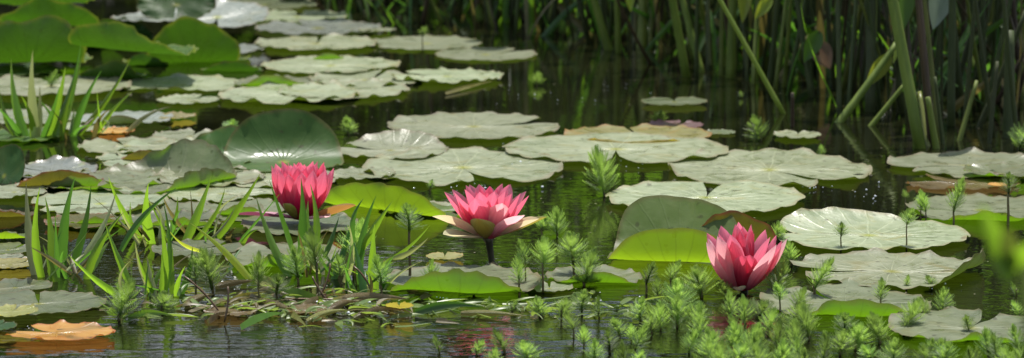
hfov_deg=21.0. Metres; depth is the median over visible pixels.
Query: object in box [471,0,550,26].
reed plant
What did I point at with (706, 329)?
feather sprig
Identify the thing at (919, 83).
reed leaf
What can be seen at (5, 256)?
lily pad
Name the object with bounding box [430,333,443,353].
feather sprig
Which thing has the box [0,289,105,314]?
lily pad
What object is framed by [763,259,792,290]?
feather sprig
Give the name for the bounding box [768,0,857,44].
reed plant
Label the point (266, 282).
floating strap
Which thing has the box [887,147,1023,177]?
lily pad
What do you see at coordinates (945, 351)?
feather sprig
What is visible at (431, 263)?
feather sprig
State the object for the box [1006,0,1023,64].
reed plant
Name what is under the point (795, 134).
lily pad
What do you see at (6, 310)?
lily pad
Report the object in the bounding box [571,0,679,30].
reed plant
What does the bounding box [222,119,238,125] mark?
feather sprig
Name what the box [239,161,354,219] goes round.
water lily
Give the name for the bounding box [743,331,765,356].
feather sprig
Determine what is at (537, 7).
reed plant
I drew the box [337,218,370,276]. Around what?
feather sprig
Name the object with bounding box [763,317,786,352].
feather sprig
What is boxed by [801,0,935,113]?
reed plant
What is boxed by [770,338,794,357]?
feather sprig
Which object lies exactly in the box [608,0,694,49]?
reed plant
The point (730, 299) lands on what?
feather sprig
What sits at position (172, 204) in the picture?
lily pad
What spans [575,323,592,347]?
feather sprig
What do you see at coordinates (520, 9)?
reed plant
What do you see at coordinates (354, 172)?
lily pad
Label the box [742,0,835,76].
reed plant
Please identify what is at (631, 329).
feather sprig
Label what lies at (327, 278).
water root
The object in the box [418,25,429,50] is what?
feather sprig
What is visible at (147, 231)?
sword plant
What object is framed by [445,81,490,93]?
floating strap
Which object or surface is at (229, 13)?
raised lily leaf
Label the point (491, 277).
lily pad
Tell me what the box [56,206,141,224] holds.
lily pad
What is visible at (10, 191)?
lily pad
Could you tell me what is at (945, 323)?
lily pad
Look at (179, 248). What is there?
lily pad
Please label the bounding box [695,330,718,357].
feather sprig
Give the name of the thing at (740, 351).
feather sprig
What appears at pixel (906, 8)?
reed leaf
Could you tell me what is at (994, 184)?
dead lily leaf
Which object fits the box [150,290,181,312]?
feather sprig
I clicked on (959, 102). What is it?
reed plant
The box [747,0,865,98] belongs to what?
reed plant
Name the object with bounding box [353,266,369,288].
water root
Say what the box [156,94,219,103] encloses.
lily pad
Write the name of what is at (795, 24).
reed plant
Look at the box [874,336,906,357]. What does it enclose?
feather sprig
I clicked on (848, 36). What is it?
reed plant
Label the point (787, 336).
feather sprig
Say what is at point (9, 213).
raised lily leaf
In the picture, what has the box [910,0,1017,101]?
reed plant
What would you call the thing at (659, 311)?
feather sprig
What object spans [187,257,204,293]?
feather sprig
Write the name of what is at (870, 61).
reed plant
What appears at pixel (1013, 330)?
feather sprig
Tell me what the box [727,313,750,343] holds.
feather sprig
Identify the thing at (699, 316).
feather sprig
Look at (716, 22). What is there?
reed plant
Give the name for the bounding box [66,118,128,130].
lily pad
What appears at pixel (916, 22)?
reed plant
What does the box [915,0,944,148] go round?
reed plant
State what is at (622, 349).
feather sprig
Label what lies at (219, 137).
raised lily leaf
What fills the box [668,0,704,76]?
reed plant
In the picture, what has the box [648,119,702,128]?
lily pad
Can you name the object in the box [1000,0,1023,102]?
reed plant
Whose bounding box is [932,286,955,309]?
feather sprig
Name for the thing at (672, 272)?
feather sprig
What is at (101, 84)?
lily pad
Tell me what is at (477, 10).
feather sprig
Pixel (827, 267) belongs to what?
feather sprig
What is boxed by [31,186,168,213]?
lily pad
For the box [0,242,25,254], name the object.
lily pad
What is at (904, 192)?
feather sprig
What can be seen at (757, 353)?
feather sprig
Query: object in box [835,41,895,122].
reed plant
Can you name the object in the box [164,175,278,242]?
sword plant
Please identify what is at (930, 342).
feather sprig
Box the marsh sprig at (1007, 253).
[980,204,1023,342]
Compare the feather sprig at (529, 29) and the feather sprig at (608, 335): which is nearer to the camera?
the feather sprig at (608, 335)
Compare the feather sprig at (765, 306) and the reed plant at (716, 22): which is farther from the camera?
the reed plant at (716, 22)
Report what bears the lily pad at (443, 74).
on the pond water at (592, 84)
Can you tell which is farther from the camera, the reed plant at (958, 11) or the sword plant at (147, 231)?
the reed plant at (958, 11)
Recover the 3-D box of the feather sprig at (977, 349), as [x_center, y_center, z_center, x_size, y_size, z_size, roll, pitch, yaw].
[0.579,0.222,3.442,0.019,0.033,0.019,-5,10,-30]
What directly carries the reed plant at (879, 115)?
on the pond water at (592, 84)
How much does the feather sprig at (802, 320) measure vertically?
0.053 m
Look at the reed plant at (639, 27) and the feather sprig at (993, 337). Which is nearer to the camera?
the feather sprig at (993, 337)
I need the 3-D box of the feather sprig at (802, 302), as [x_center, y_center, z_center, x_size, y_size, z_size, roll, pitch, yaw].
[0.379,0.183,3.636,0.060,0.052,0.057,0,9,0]
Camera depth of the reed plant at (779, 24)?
7.08 m
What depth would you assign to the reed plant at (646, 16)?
7.20 m
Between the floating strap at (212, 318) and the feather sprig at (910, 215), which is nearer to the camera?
the floating strap at (212, 318)
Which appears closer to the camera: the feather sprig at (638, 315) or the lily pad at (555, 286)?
the feather sprig at (638, 315)
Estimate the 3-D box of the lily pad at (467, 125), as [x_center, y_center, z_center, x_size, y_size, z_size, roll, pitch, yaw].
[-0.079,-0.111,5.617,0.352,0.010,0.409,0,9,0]
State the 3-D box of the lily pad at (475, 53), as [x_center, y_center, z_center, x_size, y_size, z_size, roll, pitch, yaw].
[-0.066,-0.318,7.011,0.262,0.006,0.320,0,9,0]
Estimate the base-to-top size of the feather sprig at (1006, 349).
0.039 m
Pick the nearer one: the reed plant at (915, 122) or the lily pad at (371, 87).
the reed plant at (915, 122)
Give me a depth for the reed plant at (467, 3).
8.28 m
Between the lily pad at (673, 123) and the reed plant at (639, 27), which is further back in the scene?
the reed plant at (639, 27)
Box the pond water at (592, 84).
[0,0,1023,357]
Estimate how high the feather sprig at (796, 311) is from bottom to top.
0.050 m
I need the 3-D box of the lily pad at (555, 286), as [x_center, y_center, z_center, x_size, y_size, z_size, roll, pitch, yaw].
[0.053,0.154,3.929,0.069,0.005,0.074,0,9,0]
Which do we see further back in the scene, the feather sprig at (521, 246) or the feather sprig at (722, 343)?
the feather sprig at (521, 246)
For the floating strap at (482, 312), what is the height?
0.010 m
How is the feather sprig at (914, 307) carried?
on the lily pad at (945, 323)
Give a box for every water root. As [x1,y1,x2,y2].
[184,276,218,310]
[224,286,228,321]
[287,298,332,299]
[312,276,325,297]
[320,263,330,294]
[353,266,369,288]
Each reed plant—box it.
[314,0,422,11]
[363,0,455,23]
[373,0,456,10]
[458,0,480,11]
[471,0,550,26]
[480,0,522,22]
[483,0,584,35]
[496,0,542,19]
[499,0,571,13]
[528,0,578,37]
[537,0,590,21]
[550,0,637,42]
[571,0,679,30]
[574,0,659,33]
[590,0,620,53]
[608,0,683,31]
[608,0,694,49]
[610,0,754,47]
[616,0,749,63]
[631,0,653,48]
[664,0,768,50]
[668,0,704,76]
[677,0,718,28]
[679,0,833,70]
[691,0,852,67]
[699,0,736,77]
[704,0,803,75]
[718,0,785,113]
[737,0,860,62]
[741,0,792,89]
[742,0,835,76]
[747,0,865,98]
[752,0,794,52]
[766,0,799,48]
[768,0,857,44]
[781,0,991,84]
[790,93,794,125]
[794,0,875,114]
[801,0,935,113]
[806,0,986,64]
[823,0,966,79]
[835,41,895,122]
[841,0,1023,95]
[851,2,969,29]
[853,0,973,58]
[868,85,902,125]
[877,0,1017,113]
[881,0,1023,83]
[883,0,1017,83]
[883,0,1023,113]
[887,0,926,148]
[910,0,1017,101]
[911,0,1016,93]
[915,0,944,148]
[947,0,1023,140]
[956,14,1019,65]
[973,0,1018,142]
[973,0,1019,54]
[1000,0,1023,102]
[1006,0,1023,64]
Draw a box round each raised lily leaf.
[0,0,88,4]
[0,0,98,25]
[0,15,92,62]
[0,144,24,183]
[0,209,33,216]
[0,231,24,238]
[15,170,103,185]
[68,21,198,54]
[80,60,152,77]
[99,16,153,40]
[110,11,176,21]
[121,150,150,159]
[123,16,250,62]
[127,52,167,65]
[136,0,215,21]
[169,0,269,27]
[194,125,250,163]
[200,61,264,71]
[224,108,343,171]
[234,74,318,85]
[313,53,343,58]
[702,210,776,242]
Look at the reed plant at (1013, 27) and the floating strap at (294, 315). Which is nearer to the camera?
the floating strap at (294, 315)
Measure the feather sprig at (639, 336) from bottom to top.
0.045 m
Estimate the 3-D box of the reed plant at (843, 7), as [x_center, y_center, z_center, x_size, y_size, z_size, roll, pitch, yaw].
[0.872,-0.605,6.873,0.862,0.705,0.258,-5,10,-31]
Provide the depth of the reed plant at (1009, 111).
5.46 m
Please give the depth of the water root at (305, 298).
3.84 m
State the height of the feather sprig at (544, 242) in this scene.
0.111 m
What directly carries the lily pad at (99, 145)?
on the pond water at (592, 84)
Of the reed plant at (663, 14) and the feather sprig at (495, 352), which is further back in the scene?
the reed plant at (663, 14)
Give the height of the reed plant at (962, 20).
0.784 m
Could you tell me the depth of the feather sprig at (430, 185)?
4.82 m
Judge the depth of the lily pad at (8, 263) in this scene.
4.10 m
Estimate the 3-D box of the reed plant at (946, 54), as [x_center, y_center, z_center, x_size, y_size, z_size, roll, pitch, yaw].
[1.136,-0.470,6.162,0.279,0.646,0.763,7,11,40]
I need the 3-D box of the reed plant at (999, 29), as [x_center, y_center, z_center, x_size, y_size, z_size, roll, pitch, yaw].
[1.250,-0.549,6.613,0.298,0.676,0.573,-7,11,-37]
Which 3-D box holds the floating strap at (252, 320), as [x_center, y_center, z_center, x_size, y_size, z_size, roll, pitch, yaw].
[-0.331,0.186,3.691,0.003,0.015,0.101,6,10,32]
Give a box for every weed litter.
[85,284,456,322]
[95,278,667,328]
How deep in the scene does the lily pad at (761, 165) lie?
5.07 m
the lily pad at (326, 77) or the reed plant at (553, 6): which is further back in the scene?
the reed plant at (553, 6)
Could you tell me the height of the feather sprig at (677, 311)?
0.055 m
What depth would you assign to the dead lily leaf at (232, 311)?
3.75 m
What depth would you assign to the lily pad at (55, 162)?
5.06 m
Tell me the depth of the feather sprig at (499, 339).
3.51 m
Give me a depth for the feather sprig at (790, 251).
4.11 m
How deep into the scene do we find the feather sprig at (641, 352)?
3.44 m
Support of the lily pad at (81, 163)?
on the pond water at (592, 84)
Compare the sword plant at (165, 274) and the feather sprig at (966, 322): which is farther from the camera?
the sword plant at (165, 274)
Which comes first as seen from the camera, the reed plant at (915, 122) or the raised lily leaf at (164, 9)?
the reed plant at (915, 122)
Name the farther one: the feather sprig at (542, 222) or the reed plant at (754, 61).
the reed plant at (754, 61)
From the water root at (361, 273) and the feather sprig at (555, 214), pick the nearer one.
the water root at (361, 273)
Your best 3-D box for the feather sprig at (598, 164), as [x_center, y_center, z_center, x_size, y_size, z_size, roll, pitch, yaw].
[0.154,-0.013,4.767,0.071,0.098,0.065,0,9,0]
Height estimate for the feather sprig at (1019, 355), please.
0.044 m
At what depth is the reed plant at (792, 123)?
5.65 m
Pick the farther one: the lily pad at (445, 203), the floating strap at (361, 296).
the lily pad at (445, 203)
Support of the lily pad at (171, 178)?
on the pond water at (592, 84)
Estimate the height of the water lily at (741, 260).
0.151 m
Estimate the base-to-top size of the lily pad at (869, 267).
0.043 m
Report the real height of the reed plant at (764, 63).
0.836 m
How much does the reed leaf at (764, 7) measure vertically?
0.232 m
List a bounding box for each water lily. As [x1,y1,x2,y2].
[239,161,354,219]
[432,184,546,262]
[706,222,786,292]
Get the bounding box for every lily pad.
[0,62,62,75]
[0,74,131,95]
[0,105,75,123]
[0,126,60,141]
[0,183,47,197]
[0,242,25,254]
[0,253,27,263]
[0,257,28,268]
[0,277,52,293]
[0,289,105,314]
[0,304,37,316]
[0,319,16,329]
[23,155,98,177]
[24,162,84,176]
[29,168,134,186]
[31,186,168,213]
[44,167,166,189]
[44,212,115,228]
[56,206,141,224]
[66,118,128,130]
[77,136,174,152]
[81,110,173,123]
[89,138,236,193]
[96,148,160,166]
[111,136,193,155]
[120,199,264,225]
[124,73,243,90]
[131,209,221,229]
[151,238,241,257]
[152,127,210,139]
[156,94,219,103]
[156,165,264,186]
[159,111,195,118]
[165,181,274,201]
[195,195,283,214]
[218,81,359,103]
[223,170,338,187]
[225,241,349,266]
[234,0,316,9]
[239,43,265,52]
[241,212,357,234]
[254,33,377,49]
[255,17,380,34]
[260,55,400,72]
[265,9,347,21]
[278,78,409,97]
[308,69,423,85]
[326,166,395,179]
[341,129,448,158]
[358,27,395,31]
[362,146,562,185]
[373,34,481,49]
[379,261,541,293]
[380,200,455,213]
[387,111,559,138]
[392,67,503,82]
[426,252,462,259]
[435,46,536,60]
[502,132,728,162]
[532,281,572,291]
[545,264,641,282]
[564,123,711,142]
[605,180,804,211]
[641,96,706,104]
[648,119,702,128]
[668,147,871,186]
[707,129,735,133]
[759,277,931,316]
[774,130,820,137]
[778,206,970,249]
[790,247,985,288]
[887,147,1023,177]
[888,306,1022,342]
[905,192,1023,220]
[963,162,1023,176]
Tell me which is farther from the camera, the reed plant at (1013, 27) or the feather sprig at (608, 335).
the reed plant at (1013, 27)
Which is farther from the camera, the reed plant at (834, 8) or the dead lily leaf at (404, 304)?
the reed plant at (834, 8)
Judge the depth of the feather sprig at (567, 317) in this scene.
3.60 m
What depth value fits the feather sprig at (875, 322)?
3.56 m
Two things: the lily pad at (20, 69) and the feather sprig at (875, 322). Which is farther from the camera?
the lily pad at (20, 69)
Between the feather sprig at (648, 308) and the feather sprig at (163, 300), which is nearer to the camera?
the feather sprig at (648, 308)
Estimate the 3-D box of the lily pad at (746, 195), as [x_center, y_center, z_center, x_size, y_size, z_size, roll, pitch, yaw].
[0.330,0.028,4.703,0.341,0.010,0.361,0,9,0]
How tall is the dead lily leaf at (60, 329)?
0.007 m
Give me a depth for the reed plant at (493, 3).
7.95 m
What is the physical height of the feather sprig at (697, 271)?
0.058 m
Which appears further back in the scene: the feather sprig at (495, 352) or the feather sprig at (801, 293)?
the feather sprig at (801, 293)
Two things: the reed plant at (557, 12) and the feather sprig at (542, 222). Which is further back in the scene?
the reed plant at (557, 12)
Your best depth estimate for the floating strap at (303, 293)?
3.85 m
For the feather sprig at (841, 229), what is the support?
on the lily pad at (871, 229)
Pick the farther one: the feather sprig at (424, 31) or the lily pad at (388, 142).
the feather sprig at (424, 31)
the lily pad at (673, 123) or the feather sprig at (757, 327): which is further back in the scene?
the lily pad at (673, 123)
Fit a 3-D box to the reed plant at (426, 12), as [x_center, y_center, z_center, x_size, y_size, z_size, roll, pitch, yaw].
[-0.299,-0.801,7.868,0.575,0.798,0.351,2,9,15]
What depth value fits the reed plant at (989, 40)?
6.26 m
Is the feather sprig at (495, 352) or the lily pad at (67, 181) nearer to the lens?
the feather sprig at (495, 352)
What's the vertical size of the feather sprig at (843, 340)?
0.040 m
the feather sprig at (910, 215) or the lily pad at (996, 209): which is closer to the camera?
the feather sprig at (910, 215)
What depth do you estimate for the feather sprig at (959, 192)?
4.45 m
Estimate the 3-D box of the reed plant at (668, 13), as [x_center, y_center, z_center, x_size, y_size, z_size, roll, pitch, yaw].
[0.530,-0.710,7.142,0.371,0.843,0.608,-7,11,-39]
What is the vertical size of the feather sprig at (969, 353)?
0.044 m
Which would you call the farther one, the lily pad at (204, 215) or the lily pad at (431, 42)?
the lily pad at (431, 42)
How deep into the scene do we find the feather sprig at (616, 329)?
3.60 m
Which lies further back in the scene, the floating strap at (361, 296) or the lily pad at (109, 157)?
the lily pad at (109, 157)
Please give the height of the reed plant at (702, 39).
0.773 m
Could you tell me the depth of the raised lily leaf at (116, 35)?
6.41 m
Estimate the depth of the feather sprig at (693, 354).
3.42 m
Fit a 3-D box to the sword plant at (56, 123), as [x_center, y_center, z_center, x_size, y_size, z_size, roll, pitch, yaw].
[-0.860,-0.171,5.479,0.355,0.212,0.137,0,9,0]
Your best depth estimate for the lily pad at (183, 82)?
6.39 m
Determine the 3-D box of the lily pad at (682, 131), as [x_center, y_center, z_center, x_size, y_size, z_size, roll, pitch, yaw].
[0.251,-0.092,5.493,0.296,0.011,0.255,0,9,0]
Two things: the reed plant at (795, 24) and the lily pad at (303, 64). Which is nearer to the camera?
the lily pad at (303, 64)
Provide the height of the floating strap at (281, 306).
0.014 m
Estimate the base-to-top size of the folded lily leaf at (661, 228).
0.078 m
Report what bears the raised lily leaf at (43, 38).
in the pond water at (592, 84)
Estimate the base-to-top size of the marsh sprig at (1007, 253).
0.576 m
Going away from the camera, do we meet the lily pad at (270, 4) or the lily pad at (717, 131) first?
the lily pad at (717, 131)
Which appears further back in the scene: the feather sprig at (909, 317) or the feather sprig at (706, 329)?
the feather sprig at (909, 317)
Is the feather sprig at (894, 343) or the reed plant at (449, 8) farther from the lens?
the reed plant at (449, 8)
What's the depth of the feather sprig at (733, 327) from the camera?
3.52 m
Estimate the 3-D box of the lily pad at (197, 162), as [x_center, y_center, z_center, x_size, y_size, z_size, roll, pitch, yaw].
[-0.640,-0.024,4.891,0.251,0.061,0.286,6,11,34]
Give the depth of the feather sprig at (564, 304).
3.71 m
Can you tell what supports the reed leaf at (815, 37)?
on the pond water at (592, 84)
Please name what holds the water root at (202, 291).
on the pond water at (592, 84)
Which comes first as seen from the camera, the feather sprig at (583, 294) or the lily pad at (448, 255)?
the feather sprig at (583, 294)
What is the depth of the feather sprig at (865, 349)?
3.47 m
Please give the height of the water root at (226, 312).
0.047 m
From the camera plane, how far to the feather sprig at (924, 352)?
3.44 m
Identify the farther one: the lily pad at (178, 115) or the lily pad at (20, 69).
the lily pad at (20, 69)
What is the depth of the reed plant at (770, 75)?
6.30 m
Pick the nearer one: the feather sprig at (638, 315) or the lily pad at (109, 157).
the feather sprig at (638, 315)
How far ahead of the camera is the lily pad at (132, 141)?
5.37 m
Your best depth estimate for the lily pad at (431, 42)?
7.29 m
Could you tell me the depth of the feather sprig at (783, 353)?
3.41 m
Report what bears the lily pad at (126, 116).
on the pond water at (592, 84)
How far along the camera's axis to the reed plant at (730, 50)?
6.54 m
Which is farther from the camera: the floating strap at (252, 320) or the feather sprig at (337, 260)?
the feather sprig at (337, 260)
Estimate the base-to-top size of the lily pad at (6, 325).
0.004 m
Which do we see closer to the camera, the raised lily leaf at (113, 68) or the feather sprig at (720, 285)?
the feather sprig at (720, 285)
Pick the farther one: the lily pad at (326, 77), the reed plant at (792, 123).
the lily pad at (326, 77)
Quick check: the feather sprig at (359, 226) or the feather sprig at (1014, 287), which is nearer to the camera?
the feather sprig at (1014, 287)
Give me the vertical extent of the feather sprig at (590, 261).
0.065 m
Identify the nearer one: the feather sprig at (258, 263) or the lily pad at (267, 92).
the feather sprig at (258, 263)
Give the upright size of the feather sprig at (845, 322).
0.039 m
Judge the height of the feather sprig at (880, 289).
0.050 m
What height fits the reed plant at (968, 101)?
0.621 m
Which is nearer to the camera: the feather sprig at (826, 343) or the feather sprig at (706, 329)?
the feather sprig at (826, 343)
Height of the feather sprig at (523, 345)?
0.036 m
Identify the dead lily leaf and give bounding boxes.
[0,319,115,339]
[91,126,134,133]
[204,304,256,315]
[287,303,326,313]
[385,301,413,308]
[905,172,1020,189]
[988,182,1005,185]
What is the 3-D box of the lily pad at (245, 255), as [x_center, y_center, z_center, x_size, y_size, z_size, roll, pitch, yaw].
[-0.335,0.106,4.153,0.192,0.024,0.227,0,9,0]
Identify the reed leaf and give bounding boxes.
[626,0,633,51]
[738,0,751,73]
[755,0,772,55]
[804,30,822,94]
[811,41,832,87]
[868,54,891,114]
[893,50,898,112]
[899,0,914,123]
[918,53,921,121]
[929,0,948,117]
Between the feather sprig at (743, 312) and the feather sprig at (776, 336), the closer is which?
the feather sprig at (776, 336)
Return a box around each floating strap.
[128,310,172,320]
[184,294,214,309]
[198,266,230,278]
[207,312,229,323]
[215,280,255,288]
[225,291,265,304]
[240,312,284,329]
[256,275,285,288]
[256,298,300,315]
[278,288,326,300]
[286,310,306,326]
[301,294,330,303]
[306,309,345,323]
[327,299,357,315]
[333,292,406,301]
[353,307,402,319]
[409,289,442,292]
[415,301,479,315]
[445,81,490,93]
[461,310,524,315]
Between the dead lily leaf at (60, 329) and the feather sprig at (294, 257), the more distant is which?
the feather sprig at (294, 257)
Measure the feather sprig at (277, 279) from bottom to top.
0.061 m
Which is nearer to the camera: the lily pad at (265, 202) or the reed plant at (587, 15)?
the lily pad at (265, 202)
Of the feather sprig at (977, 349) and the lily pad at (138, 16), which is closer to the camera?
the feather sprig at (977, 349)
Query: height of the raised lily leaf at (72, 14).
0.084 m
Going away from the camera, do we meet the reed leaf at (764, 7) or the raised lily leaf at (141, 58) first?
the reed leaf at (764, 7)
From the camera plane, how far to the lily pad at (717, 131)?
5.57 m
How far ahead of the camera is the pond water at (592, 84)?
4.82 m
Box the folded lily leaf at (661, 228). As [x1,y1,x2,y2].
[607,195,736,262]
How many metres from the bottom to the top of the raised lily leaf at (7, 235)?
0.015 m
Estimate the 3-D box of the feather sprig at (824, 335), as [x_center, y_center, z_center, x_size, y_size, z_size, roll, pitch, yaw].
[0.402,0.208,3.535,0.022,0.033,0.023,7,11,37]
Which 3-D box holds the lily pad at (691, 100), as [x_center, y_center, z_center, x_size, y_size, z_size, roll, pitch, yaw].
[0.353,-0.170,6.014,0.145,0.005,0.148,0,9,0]
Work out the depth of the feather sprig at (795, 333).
3.47 m
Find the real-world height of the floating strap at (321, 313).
0.012 m
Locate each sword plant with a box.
[0,44,171,139]
[24,178,123,281]
[69,188,195,300]
[95,179,187,244]
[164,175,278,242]
[170,224,252,278]
[256,180,349,278]
[339,197,427,292]
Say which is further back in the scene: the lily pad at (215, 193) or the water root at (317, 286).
the lily pad at (215, 193)
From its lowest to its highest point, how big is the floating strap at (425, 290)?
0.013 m
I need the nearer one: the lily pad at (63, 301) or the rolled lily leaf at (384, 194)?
the lily pad at (63, 301)
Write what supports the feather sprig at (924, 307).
on the pond water at (592, 84)
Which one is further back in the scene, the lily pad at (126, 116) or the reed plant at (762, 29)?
the reed plant at (762, 29)
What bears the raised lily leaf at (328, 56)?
on the lily pad at (303, 64)
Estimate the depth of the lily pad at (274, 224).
4.45 m
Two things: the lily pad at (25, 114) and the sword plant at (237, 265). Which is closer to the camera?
the sword plant at (237, 265)
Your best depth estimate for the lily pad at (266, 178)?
4.90 m
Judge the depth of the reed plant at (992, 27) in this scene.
6.18 m
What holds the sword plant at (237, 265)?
on the pond water at (592, 84)
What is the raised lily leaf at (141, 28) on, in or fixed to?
on the pond water at (592, 84)
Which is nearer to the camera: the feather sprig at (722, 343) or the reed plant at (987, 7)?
the feather sprig at (722, 343)
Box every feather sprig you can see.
[46,69,59,86]
[97,277,144,321]
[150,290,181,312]
[184,246,233,293]
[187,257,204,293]
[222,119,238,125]
[247,250,270,297]
[265,273,294,300]
[280,244,305,286]
[295,225,330,294]
[330,253,350,286]
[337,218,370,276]
[340,115,357,134]
[367,254,396,293]
[395,202,427,275]
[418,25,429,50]
[420,258,441,274]
[427,179,434,190]
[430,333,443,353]
[469,4,484,25]
[470,339,485,355]
[483,346,503,357]
[489,327,511,352]
[505,300,521,312]
[508,252,527,296]
[510,339,544,357]
[515,240,533,280]
[526,23,533,36]
[527,295,551,316]
[529,235,558,292]
[530,71,545,85]
[534,214,552,235]
[544,205,568,235]
[552,297,574,321]
[554,231,592,274]
[557,19,569,36]
[561,311,580,337]
[569,288,591,312]
[571,247,601,286]
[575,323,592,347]
[582,144,619,196]
[584,338,606,357]
[591,296,603,317]
[599,327,620,352]
[609,316,628,337]
[610,349,619,357]
[613,340,631,357]
[624,296,646,322]
[624,323,637,341]
[628,323,651,351]
[630,349,645,357]
[638,313,659,333]
[639,261,658,293]
[643,302,656,320]
[647,110,668,120]
[647,275,666,302]
[649,299,670,329]
[655,277,699,312]
[663,259,682,289]
[664,293,690,327]
[680,328,700,352]
[682,263,723,297]
[683,301,710,327]
[687,302,708,341]
[691,352,699,357]
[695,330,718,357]
[698,326,729,346]
[698,338,717,357]
[707,344,734,357]
[711,279,737,297]
[712,338,730,357]
[721,289,738,321]
[723,320,747,347]
[725,342,752,357]
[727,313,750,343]
[727,333,743,348]
[731,293,753,327]
[736,297,783,325]
[738,321,763,346]
[742,114,769,140]
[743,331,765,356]
[746,342,774,357]
[747,330,768,351]
[753,307,780,334]
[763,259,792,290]
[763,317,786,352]
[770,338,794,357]
[770,346,796,357]
[771,220,786,244]
[771,282,788,312]
[779,321,805,350]
[781,299,819,323]
[781,317,805,333]
[782,238,799,265]
[785,317,805,352]
[786,287,811,307]
[791,336,800,356]
[791,347,810,357]
[794,302,800,319]
[797,305,819,339]
[807,256,835,294]
[813,335,831,357]
[817,330,832,346]
[818,143,825,154]
[821,328,856,354]
[831,312,858,331]
[833,221,848,250]
[847,321,872,349]
[857,343,879,357]
[864,311,893,343]
[874,276,889,302]
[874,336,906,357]
[895,297,925,323]
[898,207,918,249]
[900,312,913,326]
[902,189,907,202]
[903,274,910,289]
[913,344,934,357]
[914,189,931,220]
[914,192,930,218]
[918,296,932,312]
[919,338,940,357]
[923,274,938,287]
[928,341,960,357]
[931,337,954,357]
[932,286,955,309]
[946,176,966,224]
[959,315,975,330]
[963,345,980,357]
[972,346,984,357]
[973,326,1005,357]
[984,331,1003,357]
[995,345,1014,357]
[997,172,1019,224]
[1000,351,1016,357]
[1005,323,1023,352]
[1007,122,1023,148]
[1009,282,1018,295]
[1009,344,1023,357]
[1010,299,1021,315]
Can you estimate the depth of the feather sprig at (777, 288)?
3.76 m
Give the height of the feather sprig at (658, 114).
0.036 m
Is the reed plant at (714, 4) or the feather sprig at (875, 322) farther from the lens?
the reed plant at (714, 4)
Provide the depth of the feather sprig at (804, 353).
3.34 m
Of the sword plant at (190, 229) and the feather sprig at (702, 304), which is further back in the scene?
the sword plant at (190, 229)
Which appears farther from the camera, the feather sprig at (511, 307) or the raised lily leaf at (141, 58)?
the raised lily leaf at (141, 58)
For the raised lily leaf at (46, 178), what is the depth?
4.82 m
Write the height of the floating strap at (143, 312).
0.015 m
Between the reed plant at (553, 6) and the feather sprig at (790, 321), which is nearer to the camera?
the feather sprig at (790, 321)
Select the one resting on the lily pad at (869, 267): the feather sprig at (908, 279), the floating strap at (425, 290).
the feather sprig at (908, 279)
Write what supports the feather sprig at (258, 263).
on the pond water at (592, 84)
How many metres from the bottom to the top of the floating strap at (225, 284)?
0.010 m
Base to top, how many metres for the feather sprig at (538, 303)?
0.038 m
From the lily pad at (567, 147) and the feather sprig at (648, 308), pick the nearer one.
the feather sprig at (648, 308)
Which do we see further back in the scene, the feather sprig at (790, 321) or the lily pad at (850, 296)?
the lily pad at (850, 296)
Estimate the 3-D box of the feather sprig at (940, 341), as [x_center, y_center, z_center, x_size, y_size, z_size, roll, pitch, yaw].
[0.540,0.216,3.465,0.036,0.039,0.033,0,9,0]
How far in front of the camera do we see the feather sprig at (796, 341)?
3.44 m
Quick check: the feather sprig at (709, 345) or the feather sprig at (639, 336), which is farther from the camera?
the feather sprig at (639, 336)
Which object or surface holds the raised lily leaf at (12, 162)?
on the pond water at (592, 84)
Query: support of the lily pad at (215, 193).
on the pond water at (592, 84)
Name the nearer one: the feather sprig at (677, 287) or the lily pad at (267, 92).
the feather sprig at (677, 287)
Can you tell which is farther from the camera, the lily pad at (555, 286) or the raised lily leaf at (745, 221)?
the raised lily leaf at (745, 221)
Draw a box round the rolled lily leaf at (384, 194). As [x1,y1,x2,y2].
[324,182,457,216]
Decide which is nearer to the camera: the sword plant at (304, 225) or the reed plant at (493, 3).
the sword plant at (304, 225)
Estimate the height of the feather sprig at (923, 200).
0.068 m
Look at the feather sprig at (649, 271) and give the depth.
3.89 m
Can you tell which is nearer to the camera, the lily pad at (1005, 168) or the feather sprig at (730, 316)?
the feather sprig at (730, 316)
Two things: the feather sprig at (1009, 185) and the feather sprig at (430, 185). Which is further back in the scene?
the feather sprig at (430, 185)
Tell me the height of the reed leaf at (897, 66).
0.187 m
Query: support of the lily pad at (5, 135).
on the pond water at (592, 84)
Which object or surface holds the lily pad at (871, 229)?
on the pond water at (592, 84)
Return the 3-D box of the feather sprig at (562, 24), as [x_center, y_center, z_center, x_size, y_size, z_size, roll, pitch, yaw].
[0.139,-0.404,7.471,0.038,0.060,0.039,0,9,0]
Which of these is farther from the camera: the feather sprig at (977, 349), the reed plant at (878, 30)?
the reed plant at (878, 30)
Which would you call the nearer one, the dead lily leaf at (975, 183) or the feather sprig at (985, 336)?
the feather sprig at (985, 336)
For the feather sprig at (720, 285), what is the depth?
3.87 m
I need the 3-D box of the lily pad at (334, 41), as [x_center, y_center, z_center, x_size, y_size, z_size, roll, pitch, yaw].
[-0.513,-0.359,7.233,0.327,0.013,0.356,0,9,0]
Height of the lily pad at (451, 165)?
0.015 m
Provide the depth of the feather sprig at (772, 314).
3.62 m
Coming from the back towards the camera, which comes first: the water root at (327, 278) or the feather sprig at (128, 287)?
the water root at (327, 278)
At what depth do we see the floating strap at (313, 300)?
3.82 m
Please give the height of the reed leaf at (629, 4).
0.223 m
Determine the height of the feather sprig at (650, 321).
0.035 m
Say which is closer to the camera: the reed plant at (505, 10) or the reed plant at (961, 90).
the reed plant at (961, 90)
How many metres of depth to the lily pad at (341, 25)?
7.68 m
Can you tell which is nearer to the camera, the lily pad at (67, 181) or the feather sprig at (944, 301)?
the feather sprig at (944, 301)
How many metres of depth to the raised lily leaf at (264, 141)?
5.16 m

